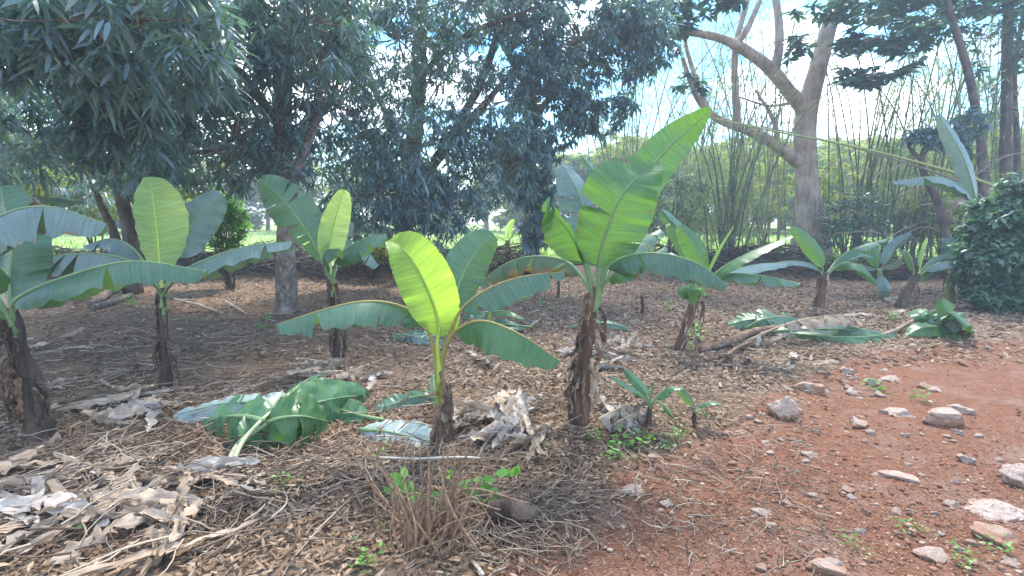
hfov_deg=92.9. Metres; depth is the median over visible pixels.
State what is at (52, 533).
dry leaf
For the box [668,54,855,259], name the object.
bamboo clump
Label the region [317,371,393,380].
dry leaf
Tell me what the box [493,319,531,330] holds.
cut leaf
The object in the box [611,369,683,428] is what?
banana plant
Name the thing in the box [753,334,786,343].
dry leaf
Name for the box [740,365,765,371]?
dry leaf
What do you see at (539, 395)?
dry leaf
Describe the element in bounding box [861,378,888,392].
weed plant
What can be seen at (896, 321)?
dry leaf
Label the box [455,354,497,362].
dry leaf
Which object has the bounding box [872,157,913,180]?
dead branch
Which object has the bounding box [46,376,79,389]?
dry leaf
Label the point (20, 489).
dry leaf
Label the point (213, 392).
dry leaf
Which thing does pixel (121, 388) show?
dry leaf
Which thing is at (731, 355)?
dry leaf
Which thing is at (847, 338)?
cut leaf
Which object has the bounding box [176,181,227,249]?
shrub
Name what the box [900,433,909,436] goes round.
rock
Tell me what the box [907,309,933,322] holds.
cut leaf
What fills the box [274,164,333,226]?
distant tree
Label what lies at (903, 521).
weed plant
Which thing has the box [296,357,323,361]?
dry leaf
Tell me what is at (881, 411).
rock
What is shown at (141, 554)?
dry leaf
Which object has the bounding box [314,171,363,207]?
distant tree
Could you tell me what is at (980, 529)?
rock
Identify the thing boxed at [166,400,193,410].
dry leaf
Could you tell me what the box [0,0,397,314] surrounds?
mango tree
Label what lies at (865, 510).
rock
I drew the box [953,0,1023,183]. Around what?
slender tree
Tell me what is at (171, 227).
banana plant
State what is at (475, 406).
dry leaf
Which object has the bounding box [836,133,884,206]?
distant tree
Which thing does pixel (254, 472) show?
dry leaf
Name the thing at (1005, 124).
slender tree
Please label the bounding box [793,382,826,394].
rock
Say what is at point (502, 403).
dry leaf
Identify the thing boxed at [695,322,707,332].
weed plant
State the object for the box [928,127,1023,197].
shrub
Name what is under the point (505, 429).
dry leaf
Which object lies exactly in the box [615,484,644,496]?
rock
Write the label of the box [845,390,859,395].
rock
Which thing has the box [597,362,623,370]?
dry leaf
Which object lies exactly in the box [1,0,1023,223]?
sky
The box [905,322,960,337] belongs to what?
cut leaf
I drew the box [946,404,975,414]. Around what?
rock
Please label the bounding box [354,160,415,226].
distant tree
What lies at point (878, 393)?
rock
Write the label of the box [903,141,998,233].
distant tree
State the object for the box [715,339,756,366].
fallen stem
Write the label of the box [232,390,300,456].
cut leaf
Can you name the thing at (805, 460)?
rock
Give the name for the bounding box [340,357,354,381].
dry leaf
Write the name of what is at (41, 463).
dry leaf
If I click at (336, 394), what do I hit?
cut leaf
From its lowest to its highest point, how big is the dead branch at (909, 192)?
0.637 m
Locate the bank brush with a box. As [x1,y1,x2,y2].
[4,239,956,283]
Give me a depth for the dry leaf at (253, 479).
2.79 m
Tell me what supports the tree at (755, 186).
on the ground at (302, 564)
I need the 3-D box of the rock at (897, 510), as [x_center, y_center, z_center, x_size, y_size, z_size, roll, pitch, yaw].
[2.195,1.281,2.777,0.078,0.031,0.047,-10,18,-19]
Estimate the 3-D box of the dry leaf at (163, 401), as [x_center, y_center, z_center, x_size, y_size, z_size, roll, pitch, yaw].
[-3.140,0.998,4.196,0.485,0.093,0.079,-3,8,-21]
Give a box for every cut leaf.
[67,522,85,530]
[173,392,284,421]
[202,394,270,441]
[225,412,314,464]
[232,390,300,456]
[237,378,369,443]
[263,390,328,447]
[285,372,321,395]
[337,398,384,424]
[358,419,431,448]
[375,389,434,413]
[392,332,441,345]
[393,330,441,340]
[429,374,434,405]
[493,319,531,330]
[569,320,628,330]
[597,403,646,434]
[604,412,644,433]
[728,311,773,329]
[741,314,864,342]
[745,308,799,328]
[767,322,897,339]
[773,331,890,343]
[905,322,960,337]
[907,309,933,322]
[922,313,961,332]
[933,298,973,334]
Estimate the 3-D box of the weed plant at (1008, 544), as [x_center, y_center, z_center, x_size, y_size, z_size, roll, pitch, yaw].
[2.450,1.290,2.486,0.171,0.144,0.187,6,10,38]
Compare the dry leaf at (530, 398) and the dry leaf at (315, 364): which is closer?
the dry leaf at (530, 398)
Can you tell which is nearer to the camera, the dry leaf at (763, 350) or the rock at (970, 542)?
the rock at (970, 542)
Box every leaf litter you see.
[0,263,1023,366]
[410,274,1023,390]
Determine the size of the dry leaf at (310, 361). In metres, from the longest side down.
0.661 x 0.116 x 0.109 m
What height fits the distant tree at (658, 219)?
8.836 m
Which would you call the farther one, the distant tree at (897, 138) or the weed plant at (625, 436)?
the distant tree at (897, 138)
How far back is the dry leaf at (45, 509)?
2.54 m
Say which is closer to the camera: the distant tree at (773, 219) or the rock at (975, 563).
the rock at (975, 563)
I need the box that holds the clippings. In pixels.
[452,344,1023,575]
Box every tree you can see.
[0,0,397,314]
[51,151,143,293]
[60,158,120,228]
[196,161,269,230]
[244,177,277,230]
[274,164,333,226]
[293,0,570,282]
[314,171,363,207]
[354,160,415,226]
[418,175,466,225]
[457,0,684,273]
[467,157,510,229]
[490,173,551,231]
[537,160,555,199]
[552,150,590,217]
[553,152,595,206]
[561,142,626,216]
[607,133,649,152]
[619,135,679,212]
[647,0,1023,260]
[653,172,697,229]
[657,147,713,228]
[676,144,728,229]
[688,147,764,230]
[707,137,762,211]
[728,138,794,230]
[746,204,790,228]
[750,150,838,226]
[788,135,866,227]
[817,139,870,227]
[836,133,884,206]
[839,138,945,232]
[873,133,973,225]
[893,0,1023,196]
[899,105,998,282]
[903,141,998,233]
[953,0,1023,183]
[966,2,1023,182]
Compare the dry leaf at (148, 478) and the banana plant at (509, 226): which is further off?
the banana plant at (509, 226)
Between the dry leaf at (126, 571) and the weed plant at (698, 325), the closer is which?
the dry leaf at (126, 571)
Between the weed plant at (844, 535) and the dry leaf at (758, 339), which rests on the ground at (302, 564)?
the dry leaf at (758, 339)
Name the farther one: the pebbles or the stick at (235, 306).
the stick at (235, 306)
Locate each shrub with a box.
[0,135,85,209]
[24,167,132,252]
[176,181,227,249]
[206,188,254,289]
[352,441,533,561]
[357,245,388,280]
[648,172,727,250]
[671,172,777,251]
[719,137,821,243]
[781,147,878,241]
[811,182,893,260]
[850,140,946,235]
[863,191,957,256]
[896,172,977,254]
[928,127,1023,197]
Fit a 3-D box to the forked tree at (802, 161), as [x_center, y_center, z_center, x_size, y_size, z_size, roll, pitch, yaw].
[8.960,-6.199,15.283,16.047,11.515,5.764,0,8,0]
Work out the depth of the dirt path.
3.21 m
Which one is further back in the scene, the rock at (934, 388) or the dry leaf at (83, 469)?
the rock at (934, 388)
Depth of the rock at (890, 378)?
5.16 m
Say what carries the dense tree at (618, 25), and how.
on the ground at (302, 564)
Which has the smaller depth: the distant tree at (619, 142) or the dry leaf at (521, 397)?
the dry leaf at (521, 397)
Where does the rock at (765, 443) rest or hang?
on the dirt path
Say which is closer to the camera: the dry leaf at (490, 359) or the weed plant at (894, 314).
the dry leaf at (490, 359)
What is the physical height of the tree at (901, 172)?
4.655 m
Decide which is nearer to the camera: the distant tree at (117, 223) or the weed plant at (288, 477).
the weed plant at (288, 477)
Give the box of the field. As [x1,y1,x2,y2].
[52,224,962,263]
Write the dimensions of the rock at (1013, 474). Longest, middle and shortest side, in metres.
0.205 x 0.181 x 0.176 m
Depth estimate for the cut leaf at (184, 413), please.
3.99 m
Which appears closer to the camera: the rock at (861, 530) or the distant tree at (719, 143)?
the rock at (861, 530)
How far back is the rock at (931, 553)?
2.41 m
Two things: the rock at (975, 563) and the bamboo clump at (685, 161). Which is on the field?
the bamboo clump at (685, 161)
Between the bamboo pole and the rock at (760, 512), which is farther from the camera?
the bamboo pole
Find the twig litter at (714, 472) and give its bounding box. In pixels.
[0,276,856,575]
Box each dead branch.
[830,191,924,219]
[836,231,933,248]
[838,210,880,244]
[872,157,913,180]
[881,217,934,243]
[886,150,936,173]
[891,187,937,199]
[908,226,955,240]
[919,203,957,224]
[975,152,1023,175]
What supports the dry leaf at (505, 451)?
on the ground at (302, 564)
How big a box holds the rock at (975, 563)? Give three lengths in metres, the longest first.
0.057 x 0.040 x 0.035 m
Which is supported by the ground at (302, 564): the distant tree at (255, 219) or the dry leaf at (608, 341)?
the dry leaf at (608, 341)
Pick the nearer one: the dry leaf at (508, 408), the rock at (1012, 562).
the rock at (1012, 562)
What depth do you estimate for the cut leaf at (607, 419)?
3.80 m
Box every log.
[86,289,121,305]
[89,293,133,309]
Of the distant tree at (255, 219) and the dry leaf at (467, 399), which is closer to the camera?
the dry leaf at (467, 399)
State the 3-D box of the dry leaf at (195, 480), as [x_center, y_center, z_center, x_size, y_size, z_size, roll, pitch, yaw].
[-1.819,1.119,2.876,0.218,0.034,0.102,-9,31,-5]
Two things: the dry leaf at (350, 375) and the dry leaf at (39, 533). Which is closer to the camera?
the dry leaf at (39, 533)
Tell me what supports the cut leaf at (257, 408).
on the ground at (302, 564)
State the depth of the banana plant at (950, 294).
9.56 m
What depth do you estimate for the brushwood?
3.30 m
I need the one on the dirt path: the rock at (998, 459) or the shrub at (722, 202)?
the rock at (998, 459)
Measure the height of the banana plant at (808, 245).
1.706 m
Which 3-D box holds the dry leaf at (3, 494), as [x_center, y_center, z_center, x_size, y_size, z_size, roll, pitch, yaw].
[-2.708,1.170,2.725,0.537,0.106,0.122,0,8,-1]
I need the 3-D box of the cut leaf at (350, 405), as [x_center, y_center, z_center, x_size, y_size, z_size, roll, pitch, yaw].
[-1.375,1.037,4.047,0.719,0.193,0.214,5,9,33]
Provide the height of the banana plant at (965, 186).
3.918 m
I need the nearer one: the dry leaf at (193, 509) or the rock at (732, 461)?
the dry leaf at (193, 509)
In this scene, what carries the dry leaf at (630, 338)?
on the ground at (302, 564)
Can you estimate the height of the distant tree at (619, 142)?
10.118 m
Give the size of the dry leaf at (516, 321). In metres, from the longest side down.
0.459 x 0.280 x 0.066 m
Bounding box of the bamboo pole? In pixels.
[710,117,996,187]
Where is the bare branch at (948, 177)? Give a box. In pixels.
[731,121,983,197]
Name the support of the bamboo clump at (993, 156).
on the ground at (302, 564)
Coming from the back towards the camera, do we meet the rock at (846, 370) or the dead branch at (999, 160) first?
the dead branch at (999, 160)
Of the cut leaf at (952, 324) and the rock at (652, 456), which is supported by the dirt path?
the rock at (652, 456)
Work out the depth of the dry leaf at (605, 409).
4.30 m
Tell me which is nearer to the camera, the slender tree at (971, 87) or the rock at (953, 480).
the rock at (953, 480)
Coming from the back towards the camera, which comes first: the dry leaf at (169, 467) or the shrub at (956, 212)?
the shrub at (956, 212)
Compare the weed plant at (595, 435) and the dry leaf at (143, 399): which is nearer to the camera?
the weed plant at (595, 435)
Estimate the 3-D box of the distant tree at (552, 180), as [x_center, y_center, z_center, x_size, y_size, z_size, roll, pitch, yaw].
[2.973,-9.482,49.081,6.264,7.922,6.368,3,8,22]
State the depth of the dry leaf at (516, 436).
3.52 m
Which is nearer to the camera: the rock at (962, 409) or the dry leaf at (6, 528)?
the dry leaf at (6, 528)
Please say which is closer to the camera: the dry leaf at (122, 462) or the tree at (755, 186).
the dry leaf at (122, 462)
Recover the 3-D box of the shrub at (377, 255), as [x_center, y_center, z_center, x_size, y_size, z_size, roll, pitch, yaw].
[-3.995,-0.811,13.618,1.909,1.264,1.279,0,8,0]
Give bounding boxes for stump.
[557,281,559,297]
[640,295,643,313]
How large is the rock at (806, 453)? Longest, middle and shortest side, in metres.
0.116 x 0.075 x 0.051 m
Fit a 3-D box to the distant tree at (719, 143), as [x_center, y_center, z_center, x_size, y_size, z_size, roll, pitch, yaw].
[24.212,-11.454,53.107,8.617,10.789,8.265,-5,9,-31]
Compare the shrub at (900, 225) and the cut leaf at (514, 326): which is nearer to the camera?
the cut leaf at (514, 326)
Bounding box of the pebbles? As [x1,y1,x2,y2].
[455,346,1023,575]
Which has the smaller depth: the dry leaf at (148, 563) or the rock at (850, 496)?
the dry leaf at (148, 563)
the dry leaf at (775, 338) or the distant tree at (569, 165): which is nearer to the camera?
the dry leaf at (775, 338)
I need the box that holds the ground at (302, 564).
[0,224,1023,575]
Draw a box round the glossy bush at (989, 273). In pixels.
[946,171,1023,313]
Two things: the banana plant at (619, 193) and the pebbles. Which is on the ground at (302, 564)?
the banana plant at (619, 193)
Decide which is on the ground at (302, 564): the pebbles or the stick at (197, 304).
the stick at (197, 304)
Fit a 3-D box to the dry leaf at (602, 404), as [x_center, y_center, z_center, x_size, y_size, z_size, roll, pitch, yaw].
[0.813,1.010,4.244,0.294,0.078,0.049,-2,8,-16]
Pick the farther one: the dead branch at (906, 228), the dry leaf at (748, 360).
the dead branch at (906, 228)
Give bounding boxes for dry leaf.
[0,445,43,474]
[0,462,82,485]
[0,483,86,497]
[0,484,41,494]
[0,485,91,525]
[0,488,109,526]
[0,491,17,498]
[0,511,39,523]
[0,516,67,550]
[0,520,65,532]
[2,472,173,561]
[3,476,119,514]
[15,513,52,530]
[18,491,52,497]
[19,442,114,465]
[19,471,81,485]
[25,523,60,538]
[26,430,60,461]
[28,341,48,348]
[28,505,66,514]
[30,477,127,514]
[30,509,81,530]
[31,474,48,505]
[35,345,93,354]
[35,459,87,473]
[43,497,104,514]
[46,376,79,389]
[46,478,66,493]
[47,507,185,563]
[50,385,154,411]
[50,487,203,521]
[52,461,69,470]
[53,451,114,480]
[58,325,84,337]
[64,476,109,488]
[67,517,269,575]
[72,452,123,476]
[75,462,140,514]
[80,404,151,423]
[82,491,189,524]
[84,486,96,497]
[86,399,121,404]
[86,514,101,521]
[90,394,133,400]
[90,481,173,498]
[92,452,169,470]
[93,482,129,509]
[94,499,180,525]
[95,455,148,474]
[100,379,153,392]
[100,391,140,407]
[104,453,157,481]
[108,398,180,418]
[115,394,161,406]
[115,398,179,409]
[117,417,172,424]
[118,473,166,510]
[120,541,172,575]
[124,497,188,524]
[128,464,248,481]
[129,474,141,488]
[136,525,162,575]
[137,386,177,397]
[145,402,161,431]
[148,465,228,477]
[149,446,168,458]
[149,468,243,487]
[157,474,192,543]
[160,455,260,479]
[164,387,233,402]
[165,504,174,558]
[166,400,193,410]
[169,494,215,541]
[188,468,226,484]
[188,472,235,481]
[194,474,264,491]
[198,497,211,507]
[198,510,221,512]
[199,469,243,479]
[213,473,258,495]
[214,467,259,487]
[215,472,265,501]
[229,476,266,486]
[277,356,356,380]
[284,360,341,369]
[286,359,335,374]
[288,361,327,365]
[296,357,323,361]
[298,369,342,377]
[299,371,314,379]
[304,360,358,368]
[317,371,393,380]
[322,363,368,378]
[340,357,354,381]
[355,370,373,386]
[366,371,376,389]
[452,395,459,419]
[453,400,497,412]
[454,416,478,428]
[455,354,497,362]
[456,407,496,412]
[456,407,534,440]
[457,396,470,416]
[461,395,495,401]
[461,399,537,431]
[463,409,499,418]
[468,350,485,359]
[470,436,485,440]
[477,419,503,456]
[478,360,492,365]
[479,396,532,409]
[480,411,523,436]
[485,355,496,363]
[489,408,515,439]
[491,401,520,450]
[494,388,515,411]
[494,392,535,411]
[496,395,515,440]
[497,393,556,404]
[500,444,517,457]
[502,419,560,430]
[505,433,535,438]
[507,318,529,323]
[510,428,545,445]
[513,385,528,434]
[523,413,547,455]
[527,423,549,461]
[557,346,574,352]
[559,333,623,357]
[591,401,620,407]
[592,350,637,362]
[593,347,637,361]
[594,355,627,362]
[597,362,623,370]
[599,391,608,412]
[600,348,637,353]
[601,394,634,434]
[605,348,652,356]
[611,400,646,409]
[620,329,638,345]
[620,342,626,354]
[630,340,652,348]
[697,341,732,348]
[706,342,766,350]
[706,350,764,357]
[738,356,757,363]
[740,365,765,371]
[752,361,785,367]
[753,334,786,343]
[755,331,763,350]
[755,346,770,355]
[776,364,796,369]
[785,359,838,364]
[788,352,797,357]
[804,308,826,314]
[814,368,828,371]
[843,312,884,316]
[872,320,906,325]
[884,296,897,300]
[886,309,907,313]
[954,303,973,307]
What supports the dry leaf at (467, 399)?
on the dry leaf at (461, 423)
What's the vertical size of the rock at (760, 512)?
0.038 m
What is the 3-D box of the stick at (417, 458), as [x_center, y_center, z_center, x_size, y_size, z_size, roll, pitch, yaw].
[-0.443,1.126,3.168,0.845,0.112,0.083,-1,8,-10]
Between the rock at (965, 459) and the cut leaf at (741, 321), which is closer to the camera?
the rock at (965, 459)
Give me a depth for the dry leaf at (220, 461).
3.00 m
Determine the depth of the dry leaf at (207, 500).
2.65 m
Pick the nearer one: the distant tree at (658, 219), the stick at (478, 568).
the stick at (478, 568)
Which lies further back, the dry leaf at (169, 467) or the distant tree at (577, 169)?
the distant tree at (577, 169)
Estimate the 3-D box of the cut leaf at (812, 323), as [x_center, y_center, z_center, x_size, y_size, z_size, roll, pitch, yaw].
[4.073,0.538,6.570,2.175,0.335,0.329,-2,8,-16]
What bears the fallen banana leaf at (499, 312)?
on the ground at (302, 564)
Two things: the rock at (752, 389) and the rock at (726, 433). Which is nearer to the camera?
the rock at (726, 433)
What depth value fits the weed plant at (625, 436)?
3.54 m
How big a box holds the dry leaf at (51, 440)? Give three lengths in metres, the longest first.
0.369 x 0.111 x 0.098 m
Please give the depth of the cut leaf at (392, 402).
4.22 m
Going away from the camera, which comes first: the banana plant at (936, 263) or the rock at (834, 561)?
the rock at (834, 561)
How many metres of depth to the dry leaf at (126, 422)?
3.79 m
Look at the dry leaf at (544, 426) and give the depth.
3.67 m
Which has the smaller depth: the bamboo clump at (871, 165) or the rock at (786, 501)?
the rock at (786, 501)
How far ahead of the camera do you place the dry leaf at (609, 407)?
4.04 m
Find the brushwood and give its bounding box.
[0,272,506,575]
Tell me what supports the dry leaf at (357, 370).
on the dry leaf at (362, 376)
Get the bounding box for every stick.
[173,298,222,313]
[225,301,246,313]
[377,456,506,460]
[471,561,484,575]
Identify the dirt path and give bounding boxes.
[512,337,1023,575]
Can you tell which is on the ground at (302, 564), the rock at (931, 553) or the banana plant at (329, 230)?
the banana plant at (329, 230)
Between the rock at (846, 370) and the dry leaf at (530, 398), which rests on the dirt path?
the rock at (846, 370)
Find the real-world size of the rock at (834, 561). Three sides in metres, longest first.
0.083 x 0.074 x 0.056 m
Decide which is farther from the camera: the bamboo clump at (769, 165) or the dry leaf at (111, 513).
the bamboo clump at (769, 165)
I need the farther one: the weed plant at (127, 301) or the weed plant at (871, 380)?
the weed plant at (127, 301)
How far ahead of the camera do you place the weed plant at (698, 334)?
6.77 m
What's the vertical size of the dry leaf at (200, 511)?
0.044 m
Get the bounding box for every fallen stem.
[698,325,778,352]
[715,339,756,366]
[879,319,913,334]
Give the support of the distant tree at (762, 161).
on the field
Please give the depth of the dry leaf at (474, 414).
3.90 m
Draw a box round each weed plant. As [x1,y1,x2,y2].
[123,295,138,305]
[262,313,273,320]
[272,471,299,489]
[348,536,383,575]
[372,441,387,455]
[588,426,601,443]
[600,440,627,459]
[605,425,645,457]
[627,428,655,446]
[657,434,677,455]
[659,424,690,443]
[686,329,702,338]
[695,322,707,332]
[830,528,870,557]
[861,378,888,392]
[882,313,898,321]
[889,511,937,535]
[909,389,933,407]
[944,328,968,341]
[951,538,979,568]
[974,524,1013,557]
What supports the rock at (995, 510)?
on the dirt path
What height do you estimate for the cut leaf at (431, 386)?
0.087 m
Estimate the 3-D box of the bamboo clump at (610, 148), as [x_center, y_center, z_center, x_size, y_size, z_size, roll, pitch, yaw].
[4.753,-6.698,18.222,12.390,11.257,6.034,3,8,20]
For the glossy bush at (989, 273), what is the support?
on the ground at (302, 564)
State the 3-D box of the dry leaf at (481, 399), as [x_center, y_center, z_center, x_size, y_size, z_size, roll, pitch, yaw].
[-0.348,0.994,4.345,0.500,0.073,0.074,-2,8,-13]
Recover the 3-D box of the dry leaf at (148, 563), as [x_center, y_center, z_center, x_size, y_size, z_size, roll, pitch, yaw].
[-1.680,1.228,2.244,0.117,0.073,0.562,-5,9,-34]
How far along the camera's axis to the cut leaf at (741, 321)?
7.49 m
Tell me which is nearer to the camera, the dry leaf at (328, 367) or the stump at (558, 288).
the dry leaf at (328, 367)
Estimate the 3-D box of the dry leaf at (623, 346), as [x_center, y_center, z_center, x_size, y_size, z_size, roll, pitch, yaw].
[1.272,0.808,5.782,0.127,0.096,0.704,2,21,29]
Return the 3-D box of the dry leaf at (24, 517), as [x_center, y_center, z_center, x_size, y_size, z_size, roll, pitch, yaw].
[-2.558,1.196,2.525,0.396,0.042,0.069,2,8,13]
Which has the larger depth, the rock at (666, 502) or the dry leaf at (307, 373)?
the dry leaf at (307, 373)
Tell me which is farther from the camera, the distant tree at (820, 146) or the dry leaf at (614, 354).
the distant tree at (820, 146)
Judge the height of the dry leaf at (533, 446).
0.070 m
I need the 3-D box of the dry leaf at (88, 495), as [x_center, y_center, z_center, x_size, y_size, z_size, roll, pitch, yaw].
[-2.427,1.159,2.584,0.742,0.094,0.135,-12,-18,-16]
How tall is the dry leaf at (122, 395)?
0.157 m
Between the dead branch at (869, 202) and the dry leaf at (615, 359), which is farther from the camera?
the dead branch at (869, 202)
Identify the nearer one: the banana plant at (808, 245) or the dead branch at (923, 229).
the banana plant at (808, 245)
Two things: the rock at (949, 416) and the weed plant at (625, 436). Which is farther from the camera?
the rock at (949, 416)
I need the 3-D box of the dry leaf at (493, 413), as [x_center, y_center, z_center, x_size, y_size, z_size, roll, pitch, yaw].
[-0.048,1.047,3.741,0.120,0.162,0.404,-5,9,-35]
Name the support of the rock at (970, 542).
on the dirt path
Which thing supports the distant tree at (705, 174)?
on the field
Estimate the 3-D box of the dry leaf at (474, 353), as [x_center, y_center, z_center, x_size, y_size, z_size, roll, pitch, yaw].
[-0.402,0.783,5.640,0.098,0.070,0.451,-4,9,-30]
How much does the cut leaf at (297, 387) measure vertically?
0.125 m
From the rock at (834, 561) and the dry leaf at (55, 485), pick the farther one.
the dry leaf at (55, 485)
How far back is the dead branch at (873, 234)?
14.43 m
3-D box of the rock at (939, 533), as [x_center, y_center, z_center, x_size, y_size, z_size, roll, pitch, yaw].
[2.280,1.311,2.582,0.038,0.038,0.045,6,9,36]
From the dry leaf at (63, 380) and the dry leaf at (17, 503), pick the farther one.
the dry leaf at (63, 380)
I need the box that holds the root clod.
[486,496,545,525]
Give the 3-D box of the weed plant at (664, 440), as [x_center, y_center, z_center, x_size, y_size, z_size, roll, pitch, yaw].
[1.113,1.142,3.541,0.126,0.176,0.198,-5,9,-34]
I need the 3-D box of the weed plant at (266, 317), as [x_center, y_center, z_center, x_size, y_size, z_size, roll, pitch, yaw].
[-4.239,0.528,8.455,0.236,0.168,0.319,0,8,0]
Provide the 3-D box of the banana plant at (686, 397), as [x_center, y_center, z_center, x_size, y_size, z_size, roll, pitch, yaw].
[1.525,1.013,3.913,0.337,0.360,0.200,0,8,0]
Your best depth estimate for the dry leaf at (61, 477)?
2.94 m
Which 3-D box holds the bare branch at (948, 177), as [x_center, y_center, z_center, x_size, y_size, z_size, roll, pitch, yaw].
[9.198,-3.437,13.300,6.423,2.750,0.436,4,8,27]
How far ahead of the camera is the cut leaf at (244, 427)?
3.40 m
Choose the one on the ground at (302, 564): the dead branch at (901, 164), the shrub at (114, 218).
the shrub at (114, 218)
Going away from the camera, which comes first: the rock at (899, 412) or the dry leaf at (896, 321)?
the rock at (899, 412)
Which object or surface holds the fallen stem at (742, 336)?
on the ground at (302, 564)
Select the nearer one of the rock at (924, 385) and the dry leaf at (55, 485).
the dry leaf at (55, 485)
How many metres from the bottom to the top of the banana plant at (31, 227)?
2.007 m
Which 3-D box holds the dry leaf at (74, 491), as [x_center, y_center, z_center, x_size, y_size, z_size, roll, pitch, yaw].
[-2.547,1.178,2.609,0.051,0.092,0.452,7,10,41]
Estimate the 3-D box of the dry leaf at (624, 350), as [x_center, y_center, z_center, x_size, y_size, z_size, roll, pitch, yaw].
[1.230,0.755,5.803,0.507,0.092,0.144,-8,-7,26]
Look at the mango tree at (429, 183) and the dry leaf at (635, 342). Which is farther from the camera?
the mango tree at (429, 183)
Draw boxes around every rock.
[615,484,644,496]
[647,453,659,458]
[659,499,674,507]
[722,431,732,435]
[727,460,736,465]
[746,414,753,418]
[747,388,755,391]
[750,508,771,516]
[753,563,766,571]
[761,440,771,446]
[765,450,773,454]
[765,522,779,531]
[766,396,802,419]
[781,499,792,506]
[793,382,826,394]
[801,451,817,457]
[801,458,809,463]
[804,492,817,497]
[805,558,848,575]
[825,557,843,566]
[839,367,853,373]
[840,483,855,492]
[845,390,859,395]
[845,493,857,499]
[848,376,860,380]
[849,416,868,427]
[853,528,866,533]
[860,508,871,515]
[863,378,881,386]
[865,429,876,435]
[871,470,919,483]
[873,390,885,396]
[877,409,888,413]
[878,375,900,381]
[883,407,915,417]
[890,507,901,514]
[893,530,902,535]
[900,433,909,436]
[911,546,951,563]
[916,381,930,388]
[924,407,964,425]
[927,386,941,391]
[937,530,945,535]
[941,434,951,438]
[943,499,962,508]
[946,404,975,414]
[948,478,960,482]
[951,429,962,434]
[953,545,963,551]
[955,454,976,463]
[962,498,1023,522]
[962,539,977,546]
[968,560,979,566]
[969,521,1020,548]
[974,433,983,437]
[993,457,1005,463]
[999,463,1023,487]
[1000,558,1020,568]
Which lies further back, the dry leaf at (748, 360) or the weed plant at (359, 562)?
the dry leaf at (748, 360)
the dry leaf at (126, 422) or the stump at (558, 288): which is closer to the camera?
the dry leaf at (126, 422)
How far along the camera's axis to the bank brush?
14.06 m
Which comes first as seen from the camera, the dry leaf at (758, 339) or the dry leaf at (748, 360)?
the dry leaf at (748, 360)
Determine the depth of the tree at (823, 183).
19.00 m
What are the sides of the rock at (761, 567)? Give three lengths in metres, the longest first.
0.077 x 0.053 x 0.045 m
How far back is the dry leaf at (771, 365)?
5.37 m
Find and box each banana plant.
[0,185,207,448]
[47,177,292,388]
[257,174,387,364]
[275,229,564,449]
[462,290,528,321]
[479,107,726,426]
[497,219,520,259]
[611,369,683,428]
[659,209,799,351]
[678,390,721,425]
[776,226,886,308]
[859,233,911,299]
[891,114,995,214]
[891,238,961,308]
[919,238,958,303]
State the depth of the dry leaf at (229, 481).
2.77 m
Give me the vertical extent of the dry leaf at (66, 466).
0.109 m
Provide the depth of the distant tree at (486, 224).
45.77 m
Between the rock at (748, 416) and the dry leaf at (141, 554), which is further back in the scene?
the rock at (748, 416)
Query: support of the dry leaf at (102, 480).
on the ground at (302, 564)
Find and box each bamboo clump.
[527,0,826,250]
[577,0,785,249]
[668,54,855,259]
[688,0,835,250]
[789,0,1000,257]
[823,0,1023,259]
[857,2,1023,245]
[862,0,1023,249]
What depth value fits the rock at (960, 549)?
2.45 m
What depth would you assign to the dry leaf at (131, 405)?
4.05 m
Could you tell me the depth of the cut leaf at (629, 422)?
3.77 m
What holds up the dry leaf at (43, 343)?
on the ground at (302, 564)
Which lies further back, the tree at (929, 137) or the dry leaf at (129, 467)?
the tree at (929, 137)
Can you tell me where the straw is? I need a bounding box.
[325,398,644,575]
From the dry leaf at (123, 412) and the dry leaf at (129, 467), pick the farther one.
the dry leaf at (123, 412)

